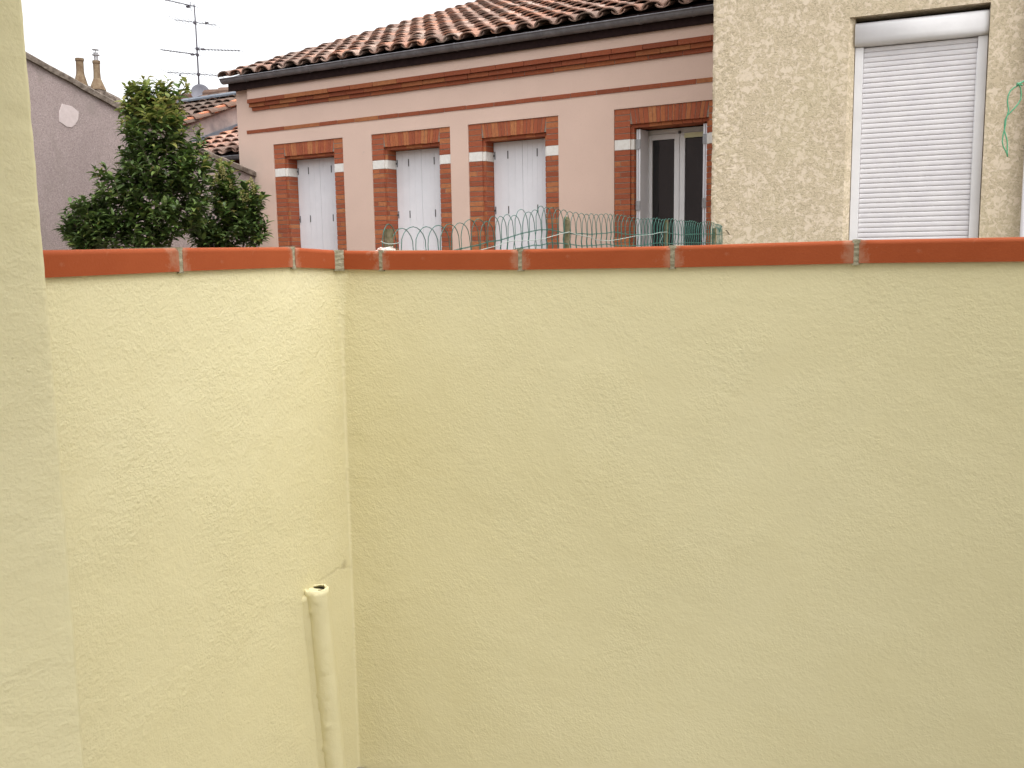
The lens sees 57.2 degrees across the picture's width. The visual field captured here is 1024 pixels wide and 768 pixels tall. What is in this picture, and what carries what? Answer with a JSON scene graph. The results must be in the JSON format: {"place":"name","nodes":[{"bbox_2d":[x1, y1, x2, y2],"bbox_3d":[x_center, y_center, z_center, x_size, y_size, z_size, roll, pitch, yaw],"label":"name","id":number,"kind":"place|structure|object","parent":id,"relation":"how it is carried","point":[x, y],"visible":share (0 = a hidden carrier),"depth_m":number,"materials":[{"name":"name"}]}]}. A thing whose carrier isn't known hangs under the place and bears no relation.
{"place":"outdoors","nodes":[
{"label":"outdoors","id":0,"kind":"place"},
{"bbox_2d":[21,0,977,230],"label":"sky","id":1,"kind":"structure","parent":0,"point":[129,36],"materials":[{"name":"white"}]},
{"label":"ground","id":2,"kind":"structure","parent":0,"visible":0},
{"bbox_2d":[0,0,83,767],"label":"yellow house","id":3,"kind":"structure","parent":2,"relation":"on","point":[40,723],"depth_m":1.35,"materials":[{"name":"yellow paint"}]},
{"bbox_2d":[53,74,218,249],"bbox_3d":[-3.928,-1.324,9.903,1.839,3.727,1.243,-1,8,0],"label":"tall shrub","id":4,"kind":"object","parent":2,"relation":"on","point":[144,108],"visible":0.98,"depth_m":9.60,"materials":[{"name":"green plant"}]},
{"bbox_2d":[26,52,257,249],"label":"mauve house","id":5,"kind":"structure","parent":2,"relation":"on","point":[75,125],"depth_m":10.57,"materials":[{"name":"paint"}]},
{"bbox_2d":[75,49,120,102],"bbox_3d":[-5.966,-3.913,13.729,0.668,1.835,0.513,-1,8,0],"label":"chimney","id":6,"kind":"object","parent":5,"relation":"on","point":[97,84],"visible":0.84,"depth_m":13.46,"materials":[{"name":"beige"}]},
{"bbox_2d":[168,87,237,140],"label":"old house","id":7,"kind":"structure","parent":2,"relation":"on","point":[211,110],"depth_m":15.39,"materials":[{"name":"tile"}]},
{"bbox_2d":[160,0,242,83],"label":"tv aerial","id":8,"kind":"object","parent":7,"relation":"on","point":[195,22],"visible":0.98,"depth_m":17.28,"materials":[{"name":"metal"}]},
{"bbox_2d":[191,84,208,96],"bbox_3d":[-5.686,-5.258,17.269,0.321,0.464,0.345,-1,8,0],"label":"satellite dish","id":9,"kind":"object","parent":8,"relation":"attached to","point":[197,90],"visible":0.65,"depth_m":17.16,"materials":[{"name":"metal"}]},
{"bbox_2d":[191,124,239,163],"bbox_3d":[-3.716,-2.665,15.209,2.015,4.203,3.295,4,9,31],"label":"brick annex","id":10,"kind":"object","parent":2,"relation":"on","point":[224,142],"visible":0.11,"depth_m":14.16,"materials":[{"name":"orange tile"}]},
{"bbox_2d":[186,158,273,247],"bbox_3d":[-3.165,-1.036,10.546,1.120,2.922,0.795,-1,8,0],"label":"shrub","id":11,"kind":"object","parent":2,"relation":"on","point":[231,208],"visible":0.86,"depth_m":10.31,"materials":[{"name":"green plant"}]},
{"bbox_2d":[383,229,393,247],"bbox_3d":[-0.452,0.194,3.623,0.039,1.563,0.039,-1,8,0],"label":"fence post","id":12,"kind":"object","parent":2,"relation":"on","point":[388,236],"visible":0.06,"depth_m":3.51,"materials":[{"name":"brown wood"}]},
{"bbox_2d":[43,237,1023,767],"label":"boundary wall","id":13,"kind":"structure","parent":2,"relation":"on","point":[757,505],"depth_m":2.21,"materials":[{"name":"paint"}]},
{"bbox_2d":[301,584,345,767],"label":"standpipe","id":14,"kind":"object","parent":13,"relation":"attached to","point":[317,622],"visible":1,"depth_m":2.48,"materials":[{"name":"beige paint"}]},
{"bbox_2d":[375,246,395,250],"bbox_3d":[-0.375,-0.390,2.751,0.081,0.026,0.056,-1,8,0],"label":"filler lump","id":15,"kind":"object","parent":13,"relation":"on","point":[385,248],"visible":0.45,"depth_m":2.74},
{"bbox_2d":[217,0,863,250],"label":"pink house","id":16,"kind":"structure","parent":2,"relation":"on","point":[484,110],"depth_m":11.07,"materials":[{"name":"paint"}]},
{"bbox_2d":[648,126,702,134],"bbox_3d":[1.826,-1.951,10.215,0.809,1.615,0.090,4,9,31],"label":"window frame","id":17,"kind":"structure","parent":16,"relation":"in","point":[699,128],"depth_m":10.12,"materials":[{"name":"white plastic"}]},
{"bbox_2d":[381,206,722,249],"bbox_3d":[0.621,-0.166,5.567,0.056,1.677,4.662,3,9,28],"label":"wire fence","id":18,"kind":"object","parent":2,"relation":"on","point":[718,227],"visible":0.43,"depth_m":5.02,"materials":[{"name":"green metal"}]},
{"bbox_2d":[563,217,569,247],"bbox_3d":[0.279,-0.045,4.961,0.067,1.653,0.035,-1,8,0],"label":"fence post","id":19,"kind":"object","parent":2,"relation":"on","point":[566,239],"visible":0.09,"depth_m":4.85,"materials":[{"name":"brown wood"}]},
{"bbox_2d":[664,220,667,245],"bbox_3d":[1.019,-0.251,6.306,0.048,1.675,0.029,-1,8,0],"label":"fence post","id":20,"kind":"object","parent":2,"relation":"on","point":[666,222],"visible":0.13,"depth_m":6.20,"materials":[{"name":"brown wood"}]},
{"bbox_2d":[712,228,715,244],"bbox_3d":[1.580,-0.394,7.401,0.037,1.646,0.037,-1,8,0],"label":"fence post","id":21,"kind":"object","parent":2,"relation":"on","point":[714,240],"visible":0.06,"depth_m":7.28,"materials":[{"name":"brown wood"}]},
{"bbox_2d":[711,0,1023,244],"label":"roughcast house","id":22,"kind":"structure","parent":2,"relation":"on","point":[793,84],"depth_m":7.32,"materials":[{"name":"concrete"}]},
{"bbox_2d":[1002,80,1023,156],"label":"green cord","id":23,"kind":"object","parent":22,"relation":"hanging from","point":[1008,112],"visible":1,"depth_m":2.62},
{"bbox_2d":[1020,166,1023,236],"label":"downpipe","id":24,"kind":"object","parent":22,"relation":"attached to","point":[1022,221],"visible":0.12,"depth_m":6.84,"materials":[{"name":"metal"}]}
]}

